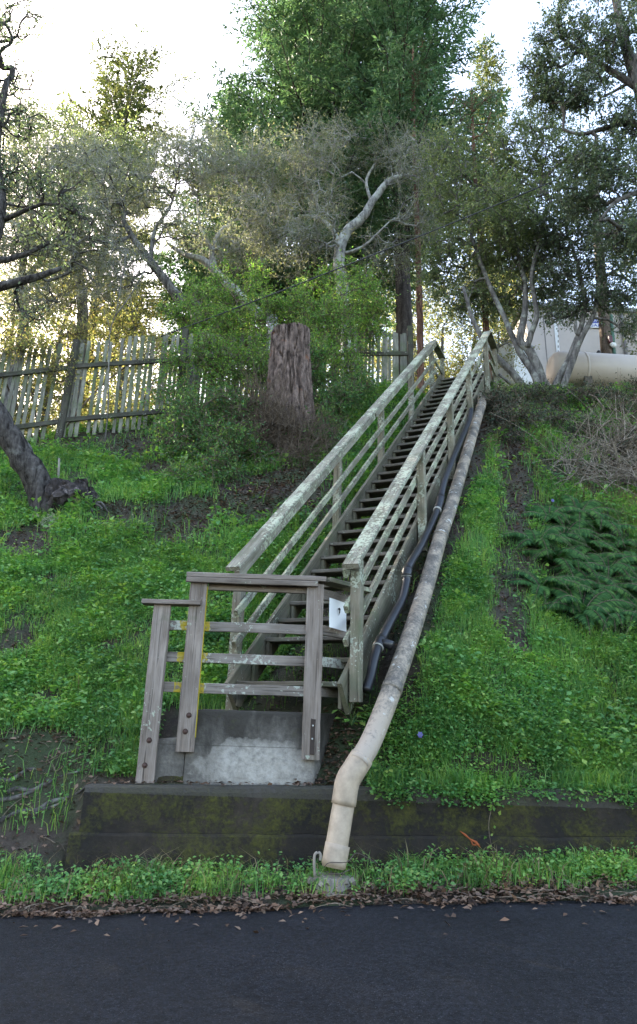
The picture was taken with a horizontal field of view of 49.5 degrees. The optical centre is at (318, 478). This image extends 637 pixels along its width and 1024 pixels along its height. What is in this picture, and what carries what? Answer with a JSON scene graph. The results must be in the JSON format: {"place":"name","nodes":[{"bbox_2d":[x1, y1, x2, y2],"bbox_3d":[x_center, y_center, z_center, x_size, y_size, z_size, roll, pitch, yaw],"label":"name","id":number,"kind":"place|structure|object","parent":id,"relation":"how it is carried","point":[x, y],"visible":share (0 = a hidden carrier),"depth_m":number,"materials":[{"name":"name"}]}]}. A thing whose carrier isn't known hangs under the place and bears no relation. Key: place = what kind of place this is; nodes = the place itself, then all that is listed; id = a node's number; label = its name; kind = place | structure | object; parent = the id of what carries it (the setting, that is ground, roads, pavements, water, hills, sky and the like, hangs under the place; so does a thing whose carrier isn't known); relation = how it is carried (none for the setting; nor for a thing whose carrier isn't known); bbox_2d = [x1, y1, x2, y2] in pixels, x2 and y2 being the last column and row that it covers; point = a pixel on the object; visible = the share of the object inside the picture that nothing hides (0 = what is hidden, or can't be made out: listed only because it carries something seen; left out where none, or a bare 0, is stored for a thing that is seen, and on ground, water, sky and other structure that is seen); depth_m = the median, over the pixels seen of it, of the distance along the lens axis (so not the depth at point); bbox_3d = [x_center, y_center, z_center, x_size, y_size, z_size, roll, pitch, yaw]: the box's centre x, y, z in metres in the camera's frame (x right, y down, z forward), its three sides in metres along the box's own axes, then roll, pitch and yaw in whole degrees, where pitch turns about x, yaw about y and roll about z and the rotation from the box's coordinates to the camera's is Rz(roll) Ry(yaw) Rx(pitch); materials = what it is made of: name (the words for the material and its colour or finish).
{"place":"outdoors","nodes":[
{"label":"outdoors","id":0,"kind":"place"},
{"bbox_2d":[0,901,636,1023],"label":"road","id":1,"kind":"structure","parent":0,"point":[527,963],"depth_m":3.19,"materials":[{"name":"black asphalt"}]},
{"bbox_2d":[0,389,636,916],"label":"hillside ground","id":2,"kind":"structure","parent":0,"point":[28,837],"depth_m":6.43,"materials":[{"name":"soil"}]},
{"bbox_2d":[0,272,33,428],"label":"woodland tree","id":3,"kind":"object","parent":2,"relation":"on","point":[2,303],"visible":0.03,"depth_m":24.57,"materials":[{"name":"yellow plant"}]},
{"bbox_2d":[0,263,36,422],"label":"woodland tree","id":4,"kind":"object","parent":2,"relation":"on","point":[15,416],"visible":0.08,"depth_m":19.43,"materials":[{"name":"green plant"}]},
{"bbox_2d":[0,273,69,437],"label":"woodland tree","id":5,"kind":"object","parent":2,"relation":"on","point":[27,350],"visible":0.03,"depth_m":33.69,"materials":[{"name":"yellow plant"}]},
{"bbox_2d":[0,261,71,432],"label":"woodland tree","id":6,"kind":"object","parent":2,"relation":"on","point":[27,420],"visible":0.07,"depth_m":21.36,"materials":[{"name":"green plant"}]},
{"bbox_2d":[0,767,85,823],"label":"exposed root","id":7,"kind":"object","parent":2,"relation":"on","point":[15,797],"visible":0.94,"depth_m":5.13,"materials":[{"name":"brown wood"}]},
{"bbox_2d":[32,512,62,531],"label":"pale herb","id":8,"kind":"object","parent":2,"relation":"on","point":[49,520],"visible":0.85,"depth_m":8.87,"materials":[{"name":"green plant"}]},
{"bbox_2d":[0,0,107,514],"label":"leaning oak","id":9,"kind":"object","parent":2,"relation":"on","point":[27,466],"visible":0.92,"depth_m":11.17,"materials":[{"name":"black plant"}]},
{"bbox_2d":[57,458,59,475],"bbox_3d":[-3.994,-0.083,10.614,0.091,0.503,0.027,2,-19,0],"label":"wooden stake","id":10,"kind":"object","parent":2,"relation":"on","point":[58,472],"visible":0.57,"depth_m":10.63,"materials":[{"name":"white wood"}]},
{"bbox_2d":[0,240,134,435],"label":"woodland tree","id":11,"kind":"object","parent":2,"relation":"on","point":[59,398],"visible":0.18,"depth_m":20.72,"materials":[{"name":"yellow plant"}]},
{"bbox_2d":[0,79,161,412],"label":"oak tree","id":12,"kind":"object","parent":2,"relation":"on","point":[45,154],"visible":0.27,"depth_m":18.70,"materials":[{"name":"green plant"}]},
{"bbox_2d":[0,73,169,430],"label":"oak tree","id":13,"kind":"object","parent":2,"relation":"on","point":[117,138],"visible":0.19,"depth_m":21.74,"materials":[{"name":"green plant"}]},
{"bbox_2d":[52,296,147,432],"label":"woodland tree","id":14,"kind":"object","parent":2,"relation":"on","point":[98,369],"visible":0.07,"depth_m":24.82,"materials":[{"name":"yellow plant"}]},
{"bbox_2d":[0,19,201,425],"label":"pine tree","id":15,"kind":"object","parent":2,"relation":"on","point":[116,89],"visible":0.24,"depth_m":29.67,"materials":[{"name":"green plant"}]},
{"bbox_2d":[50,273,178,429],"bbox_3d":[-5.857,-2.890,20.537,3.694,7.070,3.617,11,-21,-24],"label":"woodland tree","id":16,"kind":"object","parent":2,"relation":"on","point":[141,308],"visible":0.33,"depth_m":20.60,"materials":[{"name":"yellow plant"}]},
{"bbox_2d":[55,309,174,417],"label":"woodland tree","id":17,"kind":"object","parent":2,"relation":"on","point":[129,376],"visible":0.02,"depth_m":36.64,"materials":[{"name":"green plant"}]},
{"bbox_2d":[0,107,230,403],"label":"oak tree","id":18,"kind":"object","parent":2,"relation":"on","point":[163,277],"visible":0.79,"depth_m":17.49,"materials":[{"name":"green plant"}]},
{"bbox_2d":[103,206,156,441],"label":"bare sapling","id":19,"kind":"object","parent":2,"relation":"on","point":[116,313],"visible":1,"depth_m":13.54,"materials":[{"name":"plant"}]},
{"bbox_2d":[90,283,186,418],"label":"woodland tree","id":20,"kind":"object","parent":2,"relation":"on","point":[146,296],"visible":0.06,"depth_m":26.49,"materials":[{"name":"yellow plant"}]},
{"bbox_2d":[144,74,257,400],"bbox_3d":[-3.677,-8.429,26.933,5.872,19.027,5.730,2,-19,0],"label":"pine tree","id":21,"kind":"object","parent":2,"relation":"on","point":[166,299],"visible":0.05,"depth_m":26.25,"materials":[{"name":"green plant"}]},
{"bbox_2d":[0,325,414,444],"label":"picket fence","id":22,"kind":"object","parent":2,"relation":"on","point":[386,354],"visible":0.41,"depth_m":13.08,"materials":[{"name":"grey wood"}]},
{"bbox_2d":[0,298,175,442],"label":"climbing vine","id":23,"kind":"object","parent":22,"relation":"attached to","point":[26,342],"visible":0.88,"depth_m":12.97,"materials":[{"name":"green plant"}]},
{"bbox_2d":[136,353,281,493],"bbox_3d":[-1.942,-0.873,11.451,2.873,3.283,2.263,-8,-22,27],"label":"bush","id":24,"kind":"object","parent":2,"relation":"on","point":[185,423],"visible":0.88,"depth_m":11.32,"materials":[{"name":"green plant"}]},
{"bbox_2d":[134,97,297,361],"bbox_3d":[-2.990,-5.937,18.260,4.720,10.298,3.231,-6,-21,22],"label":"oak tree","id":25,"kind":"object","parent":2,"relation":"on","point":[245,169],"visible":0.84,"depth_m":18.56,"materials":[{"name":"green plant"}]},
{"bbox_2d":[174,302,264,402],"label":"woodland tree","id":26,"kind":"object","parent":2,"relation":"on","point":[236,368],"visible":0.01,"depth_m":25.20,"materials":[{"name":"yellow plant"}]},
{"bbox_2d":[151,249,295,409],"bbox_3d":[-1.907,-3.157,14.182,3.119,4.392,2.404,2,-19,0],"label":"shrub","id":27,"kind":"object","parent":2,"relation":"on","point":[269,306],"visible":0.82,"depth_m":14.04,"materials":[{"name":"green plant"}]},
{"bbox_2d":[155,709,335,784],"bbox_3d":[-0.507,2.140,5.447,1.472,0.591,0.593,2,-19,0],"label":"concrete landing","id":28,"kind":"object","parent":2,"relation":"on","point":[236,747],"visible":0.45,"depth_m":5.17,"materials":[{"name":"grey concrete"}]},
{"bbox_2d":[135,572,371,782],"bbox_3d":[-0.459,1.540,5.382,1.912,1.567,0.471,6,-20,-13],"label":"landing guardrail","id":29,"kind":"object","parent":28,"relation":"attached to","point":[192,657],"visible":0.94,"depth_m":5.38,"materials":[{"name":"grey wood"}]},
{"bbox_2d":[329,598,345,630],"bbox_3d":[0.164,1.107,5.626,0.026,0.245,0.233,-13,-24,35],"label":"paper notice","id":30,"kind":"object","parent":29,"relation":"attached to","point":[337,616],"visible":0.97,"depth_m":5.62,"materials":[{"name":"white paper"}]},
{"bbox_2d":[259,322,315,453],"bbox_3d":[-0.477,-1.479,12.161,1.100,2.619,1.099,2,-19,0],"label":"tree stump","id":31,"kind":"object","parent":2,"relation":"on","point":[290,341],"visible":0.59,"depth_m":12.00,"materials":[{"name":"brown wood"}]},
{"bbox_2d":[204,360,371,476],"bbox_3d":[-0.490,-0.831,11.404,2.704,2.724,2.095,-13,-24,36],"label":"dead brush","id":32,"kind":"object","parent":2,"relation":"on","point":[265,412],"visible":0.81,"depth_m":11.24,"materials":[{"name":"brown plant"}]},
{"bbox_2d":[153,0,450,369],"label":"fir tree","id":33,"kind":"object","parent":2,"relation":"on","point":[292,32],"visible":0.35,"depth_m":23.56,"materials":[{"name":"green plant"}]},
{"bbox_2d":[0,720,636,912],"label":"fallen sticks","id":34,"kind":"object","parent":2,"relation":"on","point":[630,893],"visible":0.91,"depth_m":4.31,"materials":[{"name":"brown wood"}]},
{"bbox_2d":[0,377,636,902],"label":"ground weeds","id":35,"kind":"object","parent":2,"relation":"on","point":[500,701],"visible":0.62,"depth_m":6.05,"materials":[{"name":"green plant"}]},
{"bbox_2d":[332,703,370,725],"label":"bramble seedling","id":36,"kind":"object","parent":35,"relation":"on","point":[358,714],"visible":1,"depth_m":5.30,"materials":[{"name":"green plant"}]},
{"bbox_2d":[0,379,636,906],"bbox_3d":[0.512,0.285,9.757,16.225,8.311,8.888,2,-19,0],"label":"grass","id":37,"kind":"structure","parent":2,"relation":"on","point":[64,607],"depth_m":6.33,"materials":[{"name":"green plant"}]},
{"bbox_2d":[323,853,376,874],"bbox_3d":[0.220,2.480,4.455,0.371,0.114,0.087,8,-20,-18],"label":"bent wire","id":38,"kind":"object","parent":37,"relation":"on","point":[346,862],"visible":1,"depth_m":4.42,"materials":[{"name":"grey metal"}]},
{"bbox_2d":[0,389,636,955],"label":"fallen leaves","id":39,"kind":"object","parent":2,"relation":"on","point":[396,893],"visible":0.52,"depth_m":4.42,"materials":[{"name":"plant"}]},
{"bbox_2d":[0,379,636,905],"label":"dry grass","id":40,"kind":"structure","parent":2,"relation":"on","point":[618,491],"depth_m":4.68,"materials":[{"name":"plant"}]},
{"bbox_2d":[202,93,456,388],"bbox_3d":[0.439,-6.401,18.333,7.194,9.924,3.938,2,-19,0],"label":"oak tree","id":41,"kind":"object","parent":2,"relation":"on","point":[340,241],"visible":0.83,"depth_m":18.62,"materials":[{"name":"green plant"}]},
{"bbox_2d":[285,335,388,449],"bbox_3d":[0.197,-1.369,12.336,1.682,2.837,2.226,-10,-23,31],"label":"climbing vine","id":42,"kind":"object","parent":2,"relation":"on","point":[346,394],"visible":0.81,"depth_m":12.38,"materials":[{"name":"green plant"}]},
{"bbox_2d":[275,246,400,412],"bbox_3d":[0.399,-3.082,13.985,2.752,4.233,2.105,2,-19,0],"label":"shrub","id":43,"kind":"object","parent":2,"relation":"on","point":[353,320],"visible":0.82,"depth_m":13.96,"materials":[{"name":"green plant"}]},
{"bbox_2d":[63,784,636,877],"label":"retaining wall","id":44,"kind":"structure","parent":2,"relation":"on","point":[290,822],"depth_m":4.86,"materials":[{"name":"concrete"}]},
{"bbox_2d":[478,803,502,856],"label":"trailing vine","id":45,"kind":"object","parent":44,"relation":"attached to","point":[490,809],"visible":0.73,"depth_m":4.83,"materials":[{"name":"green plant"}]},
{"bbox_2d":[317,273,395,389],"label":"woodland tree","id":46,"kind":"object","parent":2,"relation":"on","point":[374,349],"visible":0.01,"depth_m":27.54,"materials":[{"name":"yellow plant"}]},
{"bbox_2d":[224,331,498,714],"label":"wooden staircase","id":47,"kind":"structure","parent":2,"relation":"on","point":[413,459],"depth_m":7.58,"materials":[{"name":"wood"}]},
{"bbox_2d":[363,407,473,693],"bbox_3d":[1.419,0.268,8.019,0.179,4.459,4.721,-7,-21,23],"label":"black hose","id":48,"kind":"object","parent":47,"relation":"attached to","point":[381,642],"visible":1,"depth_m":6.52,"materials":[{"name":"plastic"}]},
{"bbox_2d":[370,760,401,776],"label":"bramble seedling","id":49,"kind":"object","parent":2,"relation":"on","point":[384,764],"visible":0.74,"depth_m":5.03,"materials":[{"name":"green plant"}]},
{"bbox_2d":[305,393,486,897],"bbox_3d":[1.707,0.631,8.695,0.506,6.742,7.643,-7,-21,23],"label":"drain pipe","id":50,"kind":"object","parent":2,"relation":"on","point":[354,769],"visible":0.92,"depth_m":5.12,"materials":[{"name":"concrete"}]},
{"bbox_2d":[281,0,517,385],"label":"fir tree","id":51,"kind":"object","parent":2,"relation":"on","point":[408,17],"visible":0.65,"depth_m":21.46,"materials":[{"name":"green plant"}]},
{"bbox_2d":[367,260,456,382],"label":"woodland tree","id":52,"kind":"object","parent":2,"relation":"on","point":[416,324],"visible":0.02,"depth_m":37.07,"materials":[{"name":"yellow plant"}]},
{"bbox_2d":[386,27,440,392],"bbox_3d":[2.729,-7.408,19.653,1.899,13.396,1.734,-14,-25,37],"label":"cypress tree","id":53,"kind":"object","parent":2,"relation":"on","point":[419,332],"visible":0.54,"depth_m":19.88,"materials":[{"name":"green plant"}]},
{"bbox_2d":[367,262,467,387],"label":"woodland tree","id":54,"kind":"object","parent":2,"relation":"on","point":[415,349],"visible":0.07,"depth_m":29.24,"materials":[{"name":"green plant"}]},
{"bbox_2d":[393,283,482,393],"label":"woodland tree","id":55,"kind":"object","parent":2,"relation":"on","point":[442,340],"visible":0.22,"depth_m":23.64,"materials":[{"name":"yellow plant"}]},
{"bbox_2d":[415,251,516,388],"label":"woodland tree","id":56,"kind":"object","parent":2,"relation":"on","point":[454,346],"visible":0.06,"depth_m":28.55,"materials":[{"name":"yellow plant"}]},
{"bbox_2d":[432,77,510,378],"bbox_3d":[4.098,-6.081,17.417,1.976,10.283,1.740,-8,-21,25],"label":"cypress tree","id":57,"kind":"object","parent":2,"relation":"on","point":[472,99],"visible":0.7,"depth_m":18.47,"materials":[{"name":"green plant"}]},
{"bbox_2d":[439,269,539,381],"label":"woodland tree","id":58,"kind":"object","parent":2,"relation":"on","point":[501,338],"visible":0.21,"depth_m":19.61,"materials":[{"name":"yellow plant"}]},
{"bbox_2d":[458,31,544,331],"bbox_3d":[9.539,-12.923,36.356,4.971,27.907,4.504,2,-19,0],"label":"pine tree","id":59,"kind":"object","parent":2,"relation":"on","point":[491,62],"visible":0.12,"depth_m":39.20,"materials":[{"name":"green plant"}]},
{"bbox_2d":[403,74,617,386],"bbox_3d":[4.623,-5.825,16.338,4.738,9.521,4.230,8,-20,-17],"label":"oak tree","id":60,"kind":"object","parent":2,"relation":"on","point":[465,297],"visible":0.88,"depth_m":16.23,"materials":[{"name":"green plant"}]},
{"bbox_2d":[472,271,551,356],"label":"woodland tree","id":61,"kind":"object","parent":2,"relation":"on","point":[513,300],"depth_m":31.32,"materials":[{"name":"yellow plant"}]},
{"bbox_2d":[492,339,534,386],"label":"white shed","id":62,"kind":"structure","parent":2,"relation":"on","point":[501,371],"depth_m":19.20,"materials":[{"name":"paint"}]},
{"bbox_2d":[473,373,595,445],"bbox_3d":[3.864,-1.099,12.044,3.531,2.345,1.671,15,-23,-34],"label":"shrub","id":63,"kind":"object","parent":2,"relation":"on","point":[505,401],"visible":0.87,"depth_m":11.67,"materials":[{"name":"green plant"}]},
{"bbox_2d":[496,525,596,555],"bbox_3d":[2.532,0.691,7.933,1.156,0.274,0.975,-3,12,-22],"label":"fern","id":64,"kind":"object","parent":2,"relation":"on","point":[529,537],"visible":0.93,"depth_m":7.89,"materials":[{"name":"green plant"}]},
{"bbox_2d":[497,569,599,604],"bbox_3d":[2.333,1.089,7.186,1.146,0.223,0.916,5,11,16],"label":"fern","id":65,"kind":"object","parent":2,"relation":"on","point":[537,583],"visible":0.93,"depth_m":7.13,"materials":[{"name":"green plant"}]},
{"bbox_2d":[518,543,594,583],"bbox_3d":[2.637,0.858,7.808,1.012,0.285,1.200,-5,13,-33],"label":"fern","id":66,"kind":"object","parent":2,"relation":"on","point":[564,557],"visible":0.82,"depth_m":7.74,"materials":[{"name":"green plant"}]},
{"bbox_2d":[519,505,593,530],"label":"fern","id":67,"kind":"object","parent":2,"relation":"on","point":[555,514],"visible":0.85,"depth_m":8.64,"materials":[{"name":"green plant"}]},
{"bbox_2d":[489,190,636,388],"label":"oak tree","id":68,"kind":"object","parent":2,"relation":"on","point":[610,297],"visible":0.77,"depth_m":14.95,"materials":[{"name":"green plant"}]},
{"bbox_2d":[533,507,592,526],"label":"fern","id":69,"kind":"object","parent":2,"relation":"on","point":[567,513],"visible":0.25,"depth_m":8.70,"materials":[{"name":"green plant"}]},
{"bbox_2d":[529,572,598,613],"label":"fern","id":70,"kind":"object","parent":2,"relation":"on","point":[575,589],"visible":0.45,"depth_m":7.17,"materials":[{"name":"green plant"}]},
{"bbox_2d":[492,368,636,494],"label":"dead brush","id":71,"kind":"object","parent":2,"relation":"on","point":[620,473],"visible":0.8,"depth_m":10.23,"materials":[{"name":"plant"}]},
{"bbox_2d":[502,303,636,384],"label":"beige building","id":72,"kind":"structure","parent":2,"relation":"on","point":[556,341],"depth_m":21.84,"materials":[{"name":"paint"}]},
{"bbox_2d":[533,520,606,549],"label":"fern","id":73,"kind":"object","parent":2,"relation":"on","point":[582,531],"visible":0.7,"depth_m":8.37,"materials":[{"name":"green plant"}]},
{"bbox_2d":[505,0,636,283],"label":"oak tree","id":74,"kind":"object","parent":2,"relation":"on","point":[553,84],"visible":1,"depth_m":14.17,"materials":[{"name":"green plant"}]},
{"bbox_2d":[545,551,624,585],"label":"fern","id":75,"kind":"object","parent":2,"relation":"on","point":[580,564],"visible":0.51,"depth_m":7.59,"materials":[{"name":"green plant"}]},
{"bbox_2d":[535,587,636,631],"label":"fern","id":76,"kind":"object","parent":2,"relation":"on","point":[591,610],"visible":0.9,"depth_m":6.87,"materials":[{"name":"green plant"}]},
{"bbox_2d":[546,350,636,388],"bbox_3d":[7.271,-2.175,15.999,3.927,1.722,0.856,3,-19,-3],"label":"storage tank","id":77,"kind":"object","parent":2,"relation":"on","point":[605,365],"visible":0.68,"depth_m":15.68,"materials":[{"name":"metal"}]},
{"bbox_2d":[557,494,628,533],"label":"fern","id":78,"kind":"object","parent":2,"relation":"on","point":[591,508],"visible":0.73,"depth_m":8.88,"materials":[{"name":"green plant"}]},
{"bbox_2d":[556,368,636,454],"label":"shrub","id":79,"kind":"object","parent":2,"relation":"on","point":[595,393],"visible":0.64,"depth_m":12.38,"materials":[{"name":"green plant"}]},
{"bbox_2d":[560,532,632,557],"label":"fern","id":80,"kind":"object","parent":2,"relation":"on","point":[594,545],"visible":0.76,"depth_m":8.18,"materials":[{"name":"green plant"}]},
{"bbox_2d":[561,567,636,611],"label":"fern","id":81,"kind":"object","parent":2,"relation":"on","point":[609,587],"visible":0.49,"depth_m":7.37,"materials":[{"name":"green plant"}]},
{"bbox_2d":[578,155,621,353],"bbox_3d":[8.192,-5.410,19.398,1.604,9.467,0.414,2,-19,0],"label":"utility pole","id":82,"kind":"object","parent":2,"relation":"on","point":[608,345],"visible":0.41,"depth_m":18.82,"materials":[{"name":"brown wood"}]},
{"bbox_2d":[156,146,636,338],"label":"overhead cable","id":83,"kind":"object","parent":82,"relation":"attached to","point":[369,256],"visible":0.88,"depth_m":13.97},
{"bbox_2d":[564,510,636,545],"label":"fern","id":84,"kind":"object","parent":2,"relation":"on","point":[601,526],"visible":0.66,"depth_m":8.48,"materials":[{"name":"green plant"}]},
{"bbox_2d":[567,553,636,582],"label":"fern","id":85,"kind":"object","parent":2,"relation":"on","point":[613,564],"visible":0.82,"depth_m":7.66,"materials":[{"name":"green plant"}]},
{"bbox_2d":[585,574,636,598],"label":"fern","id":86,"kind":"object","parent":2,"relation":"on","point":[608,580],"visible":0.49,"depth_m":7.34,"materials":[{"name":"green plant"}]},
{"bbox_2d":[586,597,636,636],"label":"fern","id":87,"kind":"object","parent":2,"relation":"on","point":[617,617],"visible":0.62,"depth_m":6.74,"materials":[{"name":"green plant"}]},
{"bbox_2d":[588,551,636,566],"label":"fern","id":88,"kind":"object","parent":2,"relation":"on","point":[620,555],"visible":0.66,"depth_m":7.82,"materials":[{"name":"green plant"}]},
{"bbox_2d":[591,533,636,548],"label":"fern","id":89,"kind":"object","parent":2,"relation":"on","point":[616,540],"visible":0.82,"depth_m":8.24,"materials":[{"name":"green plant"}]},
{"bbox_2d":[598,596,636,634],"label":"fern","id":90,"kind":"object","parent":2,"relation":"on","point":[630,600],"visible":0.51,"depth_m":6.96,"materials":[{"name":"green plant"}]},
{"bbox_2d":[614,583,636,619],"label":"fern","id":91,"kind":"object","parent":2,"relation":"on","point":[632,586],"visible":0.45,"depth_m":7.17,"materials":[{"name":"green plant"}]},
{"bbox_2d":[614,571,636,582],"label":"fern","id":92,"kind":"object","parent":2,"relation":"on","point":[634,578],"visible":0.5,"depth_m":7.46,"materials":[{"name":"green plant"}]},
{"bbox_2d":[616,185,636,354],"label":"woodland tree","id":93,"kind":"object","parent":2,"relation":"on","point":[633,329],"visible":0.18,"depth_m":20.03,"materials":[{"name":"green plant"}]},
{"bbox_2d":[0,0,636,430],"label":"sky","id":94,"kind":"structure","parent":0,"point":[193,29],"materials":[{"name":"white"}]}
]}

